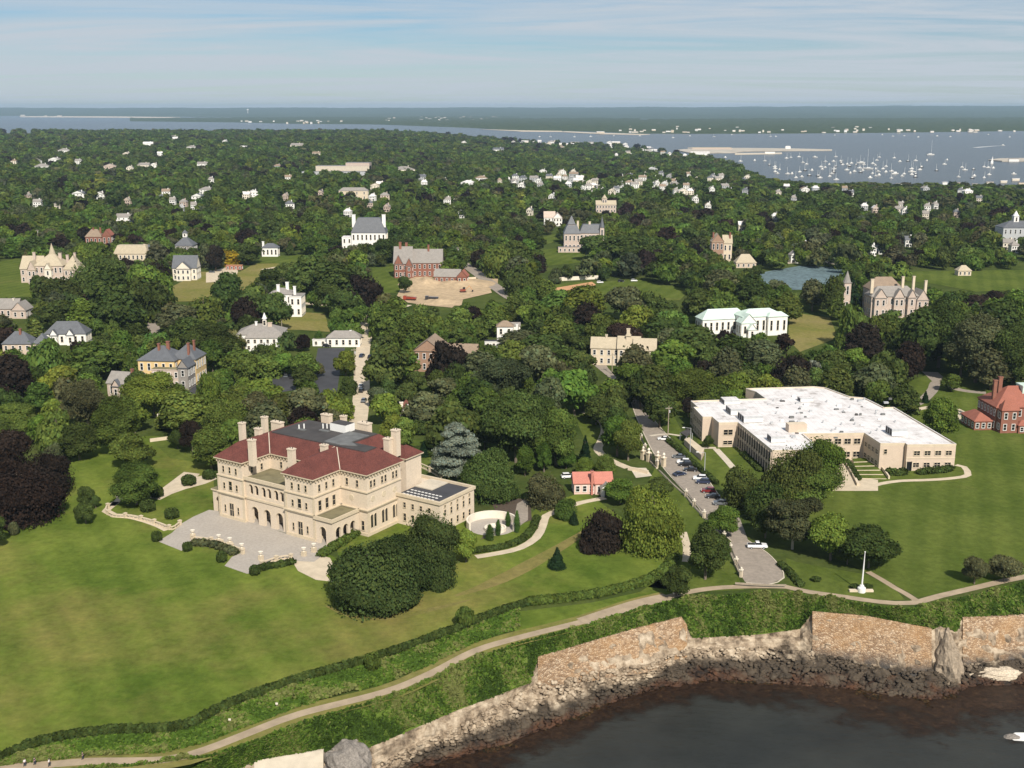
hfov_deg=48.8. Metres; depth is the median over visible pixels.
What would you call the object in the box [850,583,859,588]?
round shrub
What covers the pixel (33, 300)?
hedge
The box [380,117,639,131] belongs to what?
shore
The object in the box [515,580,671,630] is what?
lawn
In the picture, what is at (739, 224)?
house
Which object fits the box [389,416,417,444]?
tree
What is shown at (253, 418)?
tree
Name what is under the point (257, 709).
undergrowth
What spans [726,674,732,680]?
boulder
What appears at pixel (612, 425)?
tree
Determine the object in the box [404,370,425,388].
tree
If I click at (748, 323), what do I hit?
green roofed hall
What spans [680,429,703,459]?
covered ramp
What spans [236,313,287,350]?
house
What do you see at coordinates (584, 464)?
tree
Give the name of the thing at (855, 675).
boulder
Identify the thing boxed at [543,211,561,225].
pink white house
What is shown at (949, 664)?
rock outcrop
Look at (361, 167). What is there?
school complex
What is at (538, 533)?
path
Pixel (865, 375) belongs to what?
tree
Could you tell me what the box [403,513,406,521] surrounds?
window
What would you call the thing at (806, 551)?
ground
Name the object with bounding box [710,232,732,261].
gabled brick house
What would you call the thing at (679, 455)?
parked car
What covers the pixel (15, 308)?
stone cottage
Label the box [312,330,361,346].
long cottage
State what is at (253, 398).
tree
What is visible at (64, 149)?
house
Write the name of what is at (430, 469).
balustrade
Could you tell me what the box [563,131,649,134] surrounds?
beach
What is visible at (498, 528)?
tree
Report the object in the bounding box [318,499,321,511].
window
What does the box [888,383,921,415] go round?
tree
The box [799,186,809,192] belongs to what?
house
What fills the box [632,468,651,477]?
gateway paving
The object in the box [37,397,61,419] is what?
tree
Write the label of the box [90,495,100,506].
tree
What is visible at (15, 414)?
tree
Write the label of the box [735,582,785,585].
rail fence
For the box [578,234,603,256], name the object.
tree
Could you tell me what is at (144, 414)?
tree
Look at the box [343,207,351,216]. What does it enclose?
house
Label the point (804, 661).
boulder
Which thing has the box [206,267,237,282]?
parking court
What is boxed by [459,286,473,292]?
excavator
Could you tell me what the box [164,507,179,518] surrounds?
round shrub
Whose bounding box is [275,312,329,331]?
lawn
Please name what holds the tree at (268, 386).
on the ground at (806, 551)
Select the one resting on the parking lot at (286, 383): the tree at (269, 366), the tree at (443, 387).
the tree at (269, 366)
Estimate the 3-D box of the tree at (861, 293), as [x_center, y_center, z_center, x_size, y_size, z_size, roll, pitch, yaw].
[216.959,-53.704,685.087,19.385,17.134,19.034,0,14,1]
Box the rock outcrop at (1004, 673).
[969,666,1022,680]
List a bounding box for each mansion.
[136,339,206,389]
[211,412,475,544]
[342,214,387,247]
[843,271,929,317]
[960,375,1023,433]
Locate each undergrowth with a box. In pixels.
[0,607,520,765]
[54,581,1023,767]
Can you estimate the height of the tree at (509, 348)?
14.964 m
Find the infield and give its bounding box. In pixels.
[556,282,595,289]
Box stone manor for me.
[590,328,656,365]
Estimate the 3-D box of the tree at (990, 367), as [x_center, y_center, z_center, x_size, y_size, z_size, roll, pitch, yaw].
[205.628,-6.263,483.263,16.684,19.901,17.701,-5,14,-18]
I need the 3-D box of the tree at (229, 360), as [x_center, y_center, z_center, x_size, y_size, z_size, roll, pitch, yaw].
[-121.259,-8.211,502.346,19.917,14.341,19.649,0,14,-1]
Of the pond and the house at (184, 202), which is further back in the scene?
the house at (184, 202)
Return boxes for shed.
[225,265,242,269]
[511,322,520,329]
[690,152,709,154]
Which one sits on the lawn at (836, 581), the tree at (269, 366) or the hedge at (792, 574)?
the hedge at (792, 574)
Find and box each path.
[0,575,1023,767]
[102,502,166,530]
[110,496,122,505]
[150,476,216,499]
[163,472,198,488]
[294,557,331,581]
[475,497,605,557]
[515,500,527,524]
[577,594,671,623]
[581,412,629,468]
[649,433,681,435]
[680,532,690,561]
[713,449,735,467]
[861,464,970,489]
[866,571,918,600]
[919,382,985,405]
[919,406,964,419]
[923,372,942,384]
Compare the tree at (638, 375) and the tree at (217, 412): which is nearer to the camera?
the tree at (217, 412)
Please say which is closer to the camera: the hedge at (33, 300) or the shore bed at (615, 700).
the shore bed at (615, 700)
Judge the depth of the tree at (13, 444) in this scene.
343.39 m
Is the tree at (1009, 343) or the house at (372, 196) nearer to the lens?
the tree at (1009, 343)
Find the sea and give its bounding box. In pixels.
[0,116,1023,767]
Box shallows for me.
[421,679,1023,767]
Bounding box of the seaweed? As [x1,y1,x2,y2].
[416,679,996,767]
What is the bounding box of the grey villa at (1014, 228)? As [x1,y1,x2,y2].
[995,211,1023,241]
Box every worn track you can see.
[326,599,469,619]
[454,531,580,595]
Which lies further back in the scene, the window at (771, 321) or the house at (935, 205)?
the house at (935, 205)
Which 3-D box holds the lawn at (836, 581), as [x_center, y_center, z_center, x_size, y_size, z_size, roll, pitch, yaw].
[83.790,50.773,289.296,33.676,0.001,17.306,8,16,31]
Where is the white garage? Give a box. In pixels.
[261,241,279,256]
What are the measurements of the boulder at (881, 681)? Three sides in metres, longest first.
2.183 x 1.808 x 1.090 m
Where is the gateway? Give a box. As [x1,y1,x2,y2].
[640,446,666,466]
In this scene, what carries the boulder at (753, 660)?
on the shore at (819, 660)
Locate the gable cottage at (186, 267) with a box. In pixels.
[172,255,200,280]
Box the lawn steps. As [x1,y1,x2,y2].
[852,458,885,478]
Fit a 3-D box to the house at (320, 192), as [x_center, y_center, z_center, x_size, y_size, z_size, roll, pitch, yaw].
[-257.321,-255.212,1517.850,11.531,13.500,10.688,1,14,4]
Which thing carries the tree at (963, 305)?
on the ground at (806, 551)
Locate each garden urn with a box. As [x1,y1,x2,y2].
[258,551,263,559]
[301,547,306,556]
[311,543,316,552]
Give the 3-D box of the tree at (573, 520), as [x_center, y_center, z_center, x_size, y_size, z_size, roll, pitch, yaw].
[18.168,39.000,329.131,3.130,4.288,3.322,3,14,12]
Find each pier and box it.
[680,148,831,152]
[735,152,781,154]
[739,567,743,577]
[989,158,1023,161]
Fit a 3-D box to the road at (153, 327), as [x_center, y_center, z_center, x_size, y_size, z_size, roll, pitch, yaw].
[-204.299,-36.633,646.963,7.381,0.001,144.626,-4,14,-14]
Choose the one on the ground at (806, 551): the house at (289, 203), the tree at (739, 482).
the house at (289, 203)
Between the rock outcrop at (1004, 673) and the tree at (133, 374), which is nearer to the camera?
the rock outcrop at (1004, 673)
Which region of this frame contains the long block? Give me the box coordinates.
[339,187,368,199]
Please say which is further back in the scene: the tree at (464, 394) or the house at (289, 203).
the house at (289, 203)
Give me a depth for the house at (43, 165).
2046.75 m
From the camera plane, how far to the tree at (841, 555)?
298.76 m
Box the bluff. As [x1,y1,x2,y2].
[175,594,1021,767]
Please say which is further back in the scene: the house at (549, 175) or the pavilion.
the house at (549, 175)
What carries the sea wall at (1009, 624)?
on the shore at (819, 660)
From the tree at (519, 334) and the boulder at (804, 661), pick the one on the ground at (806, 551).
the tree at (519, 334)
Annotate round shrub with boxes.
[7,521,18,535]
[139,499,155,511]
[149,485,163,497]
[151,530,162,541]
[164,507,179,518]
[180,474,196,485]
[182,541,192,551]
[202,469,215,479]
[216,550,227,562]
[249,564,260,575]
[364,651,381,670]
[455,605,474,627]
[811,576,821,581]
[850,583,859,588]
[863,583,872,588]
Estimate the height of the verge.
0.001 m
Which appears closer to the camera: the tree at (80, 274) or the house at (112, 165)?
the tree at (80, 274)
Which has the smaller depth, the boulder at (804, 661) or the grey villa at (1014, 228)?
the boulder at (804, 661)
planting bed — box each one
[189,537,240,555]
[257,557,296,571]
[315,528,360,556]
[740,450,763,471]
[845,458,861,480]
[885,466,909,475]
[915,464,955,474]
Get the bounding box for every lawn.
[0,258,35,297]
[0,436,679,750]
[153,440,207,463]
[173,263,279,301]
[255,255,300,263]
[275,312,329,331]
[372,266,410,292]
[409,440,448,469]
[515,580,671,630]
[542,248,582,265]
[543,234,559,243]
[554,280,685,303]
[575,416,600,444]
[643,562,738,591]
[646,468,743,590]
[661,417,730,487]
[697,402,978,513]
[786,558,904,599]
[788,314,835,350]
[808,430,1023,596]
[887,270,1023,291]
[905,372,1009,427]
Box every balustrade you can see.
[105,503,181,529]
[190,534,244,553]
[259,553,292,563]
[421,463,442,478]
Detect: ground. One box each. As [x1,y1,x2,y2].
[0,133,1023,748]
[397,277,491,307]
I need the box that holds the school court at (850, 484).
[833,458,877,490]
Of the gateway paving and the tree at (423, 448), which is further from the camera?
the tree at (423, 448)
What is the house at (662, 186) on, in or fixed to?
on the ground at (806, 551)
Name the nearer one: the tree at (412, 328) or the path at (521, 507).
the path at (521, 507)
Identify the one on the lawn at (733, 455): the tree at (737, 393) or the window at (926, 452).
the tree at (737, 393)
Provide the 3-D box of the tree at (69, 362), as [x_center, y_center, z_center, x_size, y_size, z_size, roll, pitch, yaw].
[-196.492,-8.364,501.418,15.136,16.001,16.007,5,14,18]
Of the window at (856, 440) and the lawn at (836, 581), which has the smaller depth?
the lawn at (836, 581)
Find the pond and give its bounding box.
[760,266,842,289]
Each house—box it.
[1,328,47,354]
[24,191,31,197]
[32,198,42,206]
[34,163,48,166]
[44,321,91,345]
[48,157,61,161]
[58,148,69,151]
[72,190,84,197]
[75,158,81,163]
[95,191,104,198]
[103,163,116,168]
[105,368,145,396]
[113,244,149,260]
[116,212,133,222]
[124,196,131,204]
[137,163,150,166]
[161,189,170,195]
[169,196,176,204]
[174,230,197,250]
[179,198,187,206]
[190,201,196,209]
[191,192,204,199]
[197,161,207,165]
[199,186,210,193]
[236,313,287,350]
[242,191,250,198]
[250,189,257,196]
[282,192,288,200]
[284,174,291,179]
[285,200,294,208]
[290,142,303,146]
[316,189,323,195]
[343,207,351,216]
[367,199,372,207]
[369,193,376,200]
[370,182,379,189]
[380,192,389,199]
[383,203,390,211]
[393,165,414,170]
[393,241,443,277]
[399,400,415,419]
[419,174,425,179]
[421,179,427,184]
[443,196,450,203]
[460,180,473,184]
[475,176,487,179]
[485,320,517,347]
[492,147,503,150]
[511,173,518,179]
[518,175,526,181]
[518,181,524,187]
[526,206,533,215]
[529,176,538,181]
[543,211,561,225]
[546,174,552,178]
[548,192,554,198]
[553,175,561,180]
[558,169,565,173]
[562,174,567,179]
[569,172,578,175]
[573,177,582,181]
[585,182,592,189]
[592,178,598,183]
[595,194,616,212]
[608,187,615,194]
[614,185,619,192]
[630,181,638,187]
[634,178,642,184]
[638,175,646,180]
[659,184,665,189]
[678,188,687,194]
[683,183,689,188]
[687,187,693,194]
[691,195,698,202]
[704,201,710,208]
[708,186,714,191]
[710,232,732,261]
[720,183,729,188]
[734,254,756,267]
[737,221,745,230]
[772,213,777,221]
[788,250,798,262]
[790,195,796,200]
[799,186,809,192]
[811,185,818,190]
[860,202,867,210]
[867,243,876,255]
[871,204,878,212]
[875,244,882,253]
[895,205,902,213]
[901,206,908,214]
[903,235,912,246]
[920,185,929,190]
[922,209,929,218]
[924,202,930,210]
[931,201,938,208]
[953,208,959,217]
[961,188,972,193]
[976,195,982,201]
[1002,237,1014,249]
[1008,240,1018,252]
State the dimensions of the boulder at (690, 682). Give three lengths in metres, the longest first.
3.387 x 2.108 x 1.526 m
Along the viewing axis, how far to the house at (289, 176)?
1808.78 m
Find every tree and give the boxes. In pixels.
[0,313,14,325]
[0,351,35,395]
[0,384,24,405]
[0,401,35,431]
[0,421,15,430]
[0,428,36,478]
[0,458,67,531]
[0,517,5,540]
[5,348,24,357]
[22,337,67,371]
[23,381,52,411]
[25,446,78,495]
[34,299,74,322]
[34,408,71,456]
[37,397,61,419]
[39,276,85,301]
[41,441,62,455]
[44,364,77,383]
[48,376,83,402]
[56,377,105,423]
[57,419,96,459]
[61,349,78,377]
[63,340,122,371]
[66,256,127,290]
[66,298,99,328]
[73,501,94,523]
[76,372,101,391]
[76,486,95,502]
[82,267,128,302]
[89,291,148,328]
[90,391,141,446]
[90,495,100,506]
[103,321,120,338]
[106,458,160,504]
[107,432,156,464]
[108,330,136,352]
[115,346,141,371]
[117,370,180,417]
[119,323,150,336]
[124,369,144,383]
[125,275,177,324]
[126,262,174,293]
[133,401,151,432]
[155,304,198,327]
[155,389,206,429]
[166,430,181,448]
[169,315,199,342]
[177,321,244,352]
[178,420,203,454]
[188,294,227,321]
[190,424,230,468]
[195,371,220,405]
[197,242,225,268]
[199,337,225,371]
[200,393,252,445]
[205,244,224,270]
[209,271,243,307]
[219,349,260,370]
[219,384,248,404]
[223,247,241,266]
[228,289,262,311]
[230,295,262,324]
[232,357,260,380]
[233,243,264,263]
[237,390,278,410]
[240,378,283,396]
[241,387,271,398]
[244,400,289,437]
[251,343,268,356]
[252,352,288,379]
[255,268,283,284]
[256,291,293,324]
[269,392,292,417]
[272,353,293,372]
[274,261,295,276]
[283,254,327,292]
[284,387,328,417]
[286,405,318,424]
[288,351,320,372]
[293,334,310,350]
[295,415,314,422]
[311,260,356,290]
[314,283,342,306]
[314,331,323,338]
[315,363,325,374]
[316,388,354,420]
[318,408,341,421]
[321,531,422,621]
[327,290,362,311]
[329,308,341,318]
[333,350,355,375]
[338,376,358,395]
[348,271,383,306]
[360,344,410,383]
[366,300,388,338]
[368,393,401,420]
[371,238,396,258]
[371,307,401,335]
[378,413,400,436]
[386,533,436,595]
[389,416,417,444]
[394,315,428,346]
[397,276,412,290]
[397,350,420,378]
[399,349,421,378]
[400,313,428,334]
[401,390,445,421]
[401,510,461,569]
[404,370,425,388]
[420,441,428,457]
[421,313,443,324]
[424,334,467,381]
[424,399,478,446]
[425,548,458,592]
[426,377,456,398]
[428,421,481,476]
[442,361,465,392]
[444,306,473,326]
[450,376,483,401]
[453,528,477,561]
[456,378,491,410]
[459,446,521,507]
[462,350,495,373]
[465,357,533,390]
[465,407,479,415]
[469,386,498,414]
[470,415,498,450]
[477,344,499,353]
[478,389,545,462]
[479,307,508,336]
[482,244,513,278]
[485,523,494,540]
[495,519,500,535]
[496,329,534,345]
[497,339,525,358]
[502,262,537,294]
[505,239,534,259]
[505,511,510,526]
[513,510,520,532]
[515,355,523,365]
[515,443,535,475]
[519,343,560,380]
[520,333,573,358]
[524,231,546,249]
[524,471,565,511]
[529,405,578,465]
[531,393,557,415]
[532,278,556,300]
[532,376,566,408]
[533,253,547,272]
[535,367,557,385]
[536,439,551,471]
[538,289,568,312]
[540,314,574,335]
[547,547,566,570]
[552,368,599,414]
[553,359,576,371]
[554,494,578,521]
[555,451,576,468]
[559,330,592,359]
[562,283,606,317]
[566,350,597,368]
[569,511,578,525]
[572,300,602,325]
[575,456,594,471]
[577,436,591,460]
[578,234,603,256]
[578,507,624,556]
[583,312,615,337]
[583,393,605,424]
[593,453,616,473]
[594,325,609,336]
[596,234,651,259]
[597,397,630,423]
[598,415,625,456]
[600,384,628,402]
[600,407,627,431]
[603,285,645,314]
[603,478,632,503]
[604,322,643,337]
[612,362,642,397]
[612,417,642,460]
[616,304,652,327]
[616,343,653,365]
[618,482,686,560]
[624,369,649,408]
[631,364,677,399]
[637,316,683,344]
[639,290,664,321]
[641,305,655,320]
[642,388,677,427]
[648,476,673,494]
[649,338,696,367]
[651,299,679,319]
[656,328,673,344]
[659,564,693,595]
[665,324,720,365]
[666,357,693,379]
[667,380,683,409]
[668,362,721,400]
[681,396,692,416]
[682,287,714,317]
[687,523,724,579]
[697,346,719,361]
[701,382,727,399]
[702,267,739,291]
[702,435,713,445]
[706,505,739,532]
[707,291,743,309]
[708,346,742,377]
[715,334,751,363]
[718,389,747,398]
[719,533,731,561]
[721,465,762,511]
[723,371,757,395]
[735,273,768,302]
[740,475,785,519]
[741,360,762,376]
[744,337,782,365]
[750,504,777,537]
[753,373,782,387]
[758,445,826,501]
[763,496,824,549]
[765,279,787,289]
[770,353,812,383]
[774,291,803,321]
[781,364,811,386]
[783,465,845,501]
[797,435,847,491]
[800,278,822,310]
[807,511,850,559]
[808,359,822,371]
[814,349,851,371]
[815,366,857,396]
[819,275,845,316]
[833,298,866,348]
[833,547,857,563]
[841,522,903,567]
[843,321,884,359]
[843,347,870,364]
[843,368,867,398]
[850,276,861,311]
[853,362,898,395]
[858,282,866,306]
[864,379,892,406]
[867,354,909,385]
[868,315,897,338]
[868,350,894,364]
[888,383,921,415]
[894,304,942,360]
[895,340,925,379]
[920,394,961,434]
[921,391,929,402]
[925,295,970,367]
[939,373,962,390]
[940,333,970,377]
[942,290,962,302]
[942,305,1006,382]
[951,296,971,312]
[961,312,973,318]
[961,555,990,583]
[962,294,986,307]
[968,347,1013,389]
[979,299,1023,328]
[981,297,1000,306]
[988,315,1023,385]
[988,554,1023,581]
[1006,288,1023,311]
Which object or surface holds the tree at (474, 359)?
on the ground at (806, 551)
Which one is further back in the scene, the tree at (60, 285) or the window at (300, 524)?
the tree at (60, 285)
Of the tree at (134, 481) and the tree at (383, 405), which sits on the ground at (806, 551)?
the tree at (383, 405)
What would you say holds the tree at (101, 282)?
on the ground at (806, 551)
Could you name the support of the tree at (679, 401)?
on the ground at (806, 551)
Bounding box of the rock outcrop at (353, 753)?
[324,739,371,767]
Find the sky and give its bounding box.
[0,0,1023,107]
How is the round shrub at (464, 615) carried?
on the lawn at (105, 619)
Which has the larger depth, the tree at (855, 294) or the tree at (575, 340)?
the tree at (855, 294)
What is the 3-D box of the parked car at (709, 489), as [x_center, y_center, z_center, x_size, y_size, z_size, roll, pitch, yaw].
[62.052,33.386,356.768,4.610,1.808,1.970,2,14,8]
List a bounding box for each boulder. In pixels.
[392,760,399,767]
[411,755,423,762]
[440,748,452,757]
[472,741,480,749]
[485,736,495,742]
[510,700,518,707]
[517,703,525,710]
[680,677,688,682]
[686,676,692,684]
[695,669,704,677]
[700,663,708,669]
[711,667,719,671]
[711,672,722,678]
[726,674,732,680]
[727,660,734,665]
[729,672,735,678]
[734,671,741,677]
[741,671,747,678]
[745,668,755,675]
[748,657,756,662]
[768,674,777,679]
[778,664,788,672]
[778,672,783,678]
[784,654,791,659]
[801,658,808,664]
[849,673,859,677]
[850,676,860,681]
[859,680,866,684]
[876,679,884,683]
[923,680,931,687]
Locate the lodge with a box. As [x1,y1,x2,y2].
[571,469,612,496]
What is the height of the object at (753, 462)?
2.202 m
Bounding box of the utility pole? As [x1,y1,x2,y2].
[665,408,670,433]
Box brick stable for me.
[85,227,113,243]
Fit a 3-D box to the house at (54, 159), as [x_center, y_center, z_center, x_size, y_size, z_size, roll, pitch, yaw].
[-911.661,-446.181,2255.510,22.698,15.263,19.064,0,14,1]
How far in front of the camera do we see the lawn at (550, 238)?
1050.24 m
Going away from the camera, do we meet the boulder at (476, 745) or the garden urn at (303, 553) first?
the boulder at (476, 745)
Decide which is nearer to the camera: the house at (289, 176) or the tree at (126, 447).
the tree at (126, 447)
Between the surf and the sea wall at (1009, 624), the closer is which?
the surf
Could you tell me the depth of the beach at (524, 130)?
6772.65 m
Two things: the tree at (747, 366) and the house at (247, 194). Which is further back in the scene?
the house at (247, 194)
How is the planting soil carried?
on the lawn at (105, 619)
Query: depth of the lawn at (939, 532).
336.75 m
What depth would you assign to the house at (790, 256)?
884.64 m
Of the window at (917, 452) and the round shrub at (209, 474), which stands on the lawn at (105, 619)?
the round shrub at (209, 474)
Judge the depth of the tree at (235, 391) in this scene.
451.68 m
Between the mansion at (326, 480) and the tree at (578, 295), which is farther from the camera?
the tree at (578, 295)
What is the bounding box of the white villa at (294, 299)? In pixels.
[268,281,305,316]
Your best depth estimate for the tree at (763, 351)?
512.18 m
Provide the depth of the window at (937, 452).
377.13 m
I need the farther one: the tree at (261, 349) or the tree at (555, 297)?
the tree at (555, 297)
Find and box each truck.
[403,295,416,300]
[425,296,438,299]
[747,541,767,548]
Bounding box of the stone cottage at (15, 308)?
[0,297,33,318]
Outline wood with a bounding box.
[0,128,1023,447]
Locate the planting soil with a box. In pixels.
[480,498,531,539]
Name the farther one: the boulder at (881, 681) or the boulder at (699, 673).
the boulder at (699, 673)
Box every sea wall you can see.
[254,749,323,767]
[538,617,686,689]
[811,611,931,676]
[962,614,1023,666]
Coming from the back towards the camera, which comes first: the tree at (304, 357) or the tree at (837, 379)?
the tree at (304, 357)
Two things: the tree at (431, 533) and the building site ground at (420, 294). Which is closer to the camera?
the tree at (431, 533)
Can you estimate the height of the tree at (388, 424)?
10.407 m
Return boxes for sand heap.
[398,276,440,288]
[416,298,462,305]
[437,279,497,288]
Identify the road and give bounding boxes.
[147,321,159,333]
[349,322,371,429]
[463,263,507,297]
[595,365,782,583]
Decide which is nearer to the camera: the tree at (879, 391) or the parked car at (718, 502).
the parked car at (718, 502)
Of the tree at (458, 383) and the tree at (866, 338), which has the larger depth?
the tree at (866, 338)
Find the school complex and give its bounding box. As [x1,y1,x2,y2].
[302,162,371,175]
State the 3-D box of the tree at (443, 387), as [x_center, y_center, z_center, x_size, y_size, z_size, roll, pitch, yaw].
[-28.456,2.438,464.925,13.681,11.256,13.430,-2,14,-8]
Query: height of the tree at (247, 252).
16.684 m
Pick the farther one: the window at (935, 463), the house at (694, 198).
the house at (694, 198)
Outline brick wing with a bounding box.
[433,269,468,281]
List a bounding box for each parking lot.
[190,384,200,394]
[234,374,295,391]
[314,348,344,392]
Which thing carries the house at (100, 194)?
on the ground at (806, 551)
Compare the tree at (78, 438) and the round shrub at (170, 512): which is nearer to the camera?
the round shrub at (170, 512)
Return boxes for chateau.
[19,244,84,283]
[558,216,604,252]
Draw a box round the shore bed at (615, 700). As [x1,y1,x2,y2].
[428,680,1022,765]
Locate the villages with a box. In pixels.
[286,116,970,131]
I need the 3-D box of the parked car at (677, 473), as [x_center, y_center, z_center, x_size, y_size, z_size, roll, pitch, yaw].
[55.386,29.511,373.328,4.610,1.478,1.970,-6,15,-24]
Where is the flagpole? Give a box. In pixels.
[848,551,873,592]
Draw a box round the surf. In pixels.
[1013,733,1023,740]
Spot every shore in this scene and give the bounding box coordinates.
[0,105,1023,118]
[130,115,519,124]
[375,647,1023,767]
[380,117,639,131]
[560,117,1023,133]
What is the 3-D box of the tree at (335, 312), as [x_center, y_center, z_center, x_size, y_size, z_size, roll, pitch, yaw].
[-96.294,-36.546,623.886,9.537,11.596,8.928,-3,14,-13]
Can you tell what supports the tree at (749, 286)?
on the ground at (806, 551)
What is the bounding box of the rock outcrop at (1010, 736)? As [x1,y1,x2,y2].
[1003,734,1019,739]
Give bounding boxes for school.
[690,386,955,472]
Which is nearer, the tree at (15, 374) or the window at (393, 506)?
the window at (393, 506)
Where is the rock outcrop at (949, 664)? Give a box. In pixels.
[934,627,963,684]
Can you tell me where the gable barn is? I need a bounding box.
[413,333,478,371]
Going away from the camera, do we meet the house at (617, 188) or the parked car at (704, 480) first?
the parked car at (704, 480)
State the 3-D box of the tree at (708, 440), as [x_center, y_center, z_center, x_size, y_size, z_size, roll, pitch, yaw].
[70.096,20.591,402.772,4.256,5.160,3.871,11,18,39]
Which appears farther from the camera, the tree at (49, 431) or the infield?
the infield
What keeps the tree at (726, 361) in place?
on the ground at (806, 551)
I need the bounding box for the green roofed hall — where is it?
[695,308,787,337]
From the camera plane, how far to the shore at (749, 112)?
19483.09 m
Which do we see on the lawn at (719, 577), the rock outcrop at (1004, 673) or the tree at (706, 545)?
the tree at (706, 545)
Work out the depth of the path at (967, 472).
369.29 m
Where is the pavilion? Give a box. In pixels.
[954,265,971,275]
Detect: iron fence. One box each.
[641,436,657,468]
[658,466,702,516]
[705,514,739,573]
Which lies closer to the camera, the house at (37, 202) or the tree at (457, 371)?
the tree at (457, 371)
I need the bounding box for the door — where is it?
[906,461,912,470]
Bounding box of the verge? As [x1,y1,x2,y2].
[17,592,672,767]
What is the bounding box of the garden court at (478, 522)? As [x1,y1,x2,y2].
[466,510,514,535]
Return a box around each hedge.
[0,597,528,759]
[6,296,41,303]
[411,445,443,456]
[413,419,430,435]
[472,514,541,553]
[524,553,679,605]
[550,267,644,276]
[665,437,718,484]
[776,560,804,586]
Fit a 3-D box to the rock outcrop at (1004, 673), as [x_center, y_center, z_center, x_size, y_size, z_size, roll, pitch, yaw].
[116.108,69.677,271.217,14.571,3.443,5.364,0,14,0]
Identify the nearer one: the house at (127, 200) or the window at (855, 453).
the window at (855, 453)
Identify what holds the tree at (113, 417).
on the lawn at (105, 619)
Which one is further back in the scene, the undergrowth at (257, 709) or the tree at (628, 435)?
the tree at (628, 435)
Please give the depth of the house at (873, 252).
926.04 m
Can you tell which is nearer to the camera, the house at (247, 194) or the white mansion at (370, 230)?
the white mansion at (370, 230)
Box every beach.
[20,116,174,117]
[482,129,561,131]
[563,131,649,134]
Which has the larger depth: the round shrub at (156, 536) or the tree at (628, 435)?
the tree at (628, 435)
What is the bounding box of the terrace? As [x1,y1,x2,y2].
[158,510,326,573]
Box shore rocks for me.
[242,615,1023,767]
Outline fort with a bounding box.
[692,147,731,148]
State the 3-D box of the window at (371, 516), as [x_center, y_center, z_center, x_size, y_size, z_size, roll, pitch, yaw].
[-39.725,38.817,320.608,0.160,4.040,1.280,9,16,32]
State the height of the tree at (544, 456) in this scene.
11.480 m
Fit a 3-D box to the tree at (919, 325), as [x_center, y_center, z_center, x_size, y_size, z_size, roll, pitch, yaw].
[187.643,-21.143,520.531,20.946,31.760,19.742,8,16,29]
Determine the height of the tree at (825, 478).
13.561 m
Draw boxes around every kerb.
[631,403,731,540]
[746,540,784,583]
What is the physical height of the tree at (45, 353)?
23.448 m
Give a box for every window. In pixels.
[228,480,232,490]
[229,502,234,516]
[297,498,301,508]
[297,521,303,535]
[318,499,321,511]
[325,496,328,508]
[332,494,335,505]
[361,520,364,530]
[370,514,373,527]
[374,512,376,526]
[381,509,384,522]
[385,508,387,521]
[392,504,395,517]
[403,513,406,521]
[575,486,579,491]
[582,485,586,491]
[723,429,727,434]
[728,429,732,434]
[770,320,772,330]
[834,438,841,444]
[844,438,850,444]
[852,451,859,456]
[853,438,860,443]
[912,462,919,467]
[913,450,920,455]
[923,462,929,466]
[924,450,930,455]
[933,462,940,466]
[934,450,941,455]
[945,450,952,455]
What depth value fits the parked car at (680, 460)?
385.34 m
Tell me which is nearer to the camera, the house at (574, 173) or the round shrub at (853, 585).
the round shrub at (853, 585)
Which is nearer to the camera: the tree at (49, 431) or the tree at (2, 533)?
the tree at (2, 533)
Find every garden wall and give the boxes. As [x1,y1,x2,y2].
[150,436,166,441]
[560,275,597,280]
[628,466,648,473]
[846,463,858,485]
[881,467,889,478]
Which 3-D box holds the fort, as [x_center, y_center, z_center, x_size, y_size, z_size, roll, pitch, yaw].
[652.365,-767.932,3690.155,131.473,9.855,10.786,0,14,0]
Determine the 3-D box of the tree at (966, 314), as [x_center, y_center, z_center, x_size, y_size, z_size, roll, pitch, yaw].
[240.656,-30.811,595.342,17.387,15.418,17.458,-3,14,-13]
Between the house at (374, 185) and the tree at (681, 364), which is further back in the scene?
the house at (374, 185)
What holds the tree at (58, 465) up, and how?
on the lawn at (105, 619)
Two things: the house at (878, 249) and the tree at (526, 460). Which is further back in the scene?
the house at (878, 249)
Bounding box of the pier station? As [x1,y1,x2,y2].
[1008,158,1018,161]
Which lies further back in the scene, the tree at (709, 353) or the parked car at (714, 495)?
the tree at (709, 353)
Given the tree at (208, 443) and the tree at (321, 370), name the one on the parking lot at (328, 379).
the tree at (321, 370)
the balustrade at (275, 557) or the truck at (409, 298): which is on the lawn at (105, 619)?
the balustrade at (275, 557)
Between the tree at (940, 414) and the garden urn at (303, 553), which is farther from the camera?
the tree at (940, 414)
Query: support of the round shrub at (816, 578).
on the lawn at (836, 581)
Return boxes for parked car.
[561,472,570,478]
[658,436,669,439]
[672,453,685,458]
[672,471,686,476]
[677,458,689,463]
[679,460,691,466]
[684,466,697,471]
[693,474,706,480]
[696,478,709,484]
[701,486,715,492]
[705,493,720,498]
[713,499,727,505]
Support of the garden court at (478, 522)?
on the lawn at (105, 619)
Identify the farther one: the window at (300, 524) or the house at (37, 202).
the house at (37, 202)
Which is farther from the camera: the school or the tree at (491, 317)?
the tree at (491, 317)
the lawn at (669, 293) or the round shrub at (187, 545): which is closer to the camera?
the round shrub at (187, 545)
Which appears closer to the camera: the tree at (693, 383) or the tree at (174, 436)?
the tree at (174, 436)
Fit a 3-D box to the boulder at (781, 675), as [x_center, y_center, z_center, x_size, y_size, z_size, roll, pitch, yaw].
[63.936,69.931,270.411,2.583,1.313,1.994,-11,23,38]

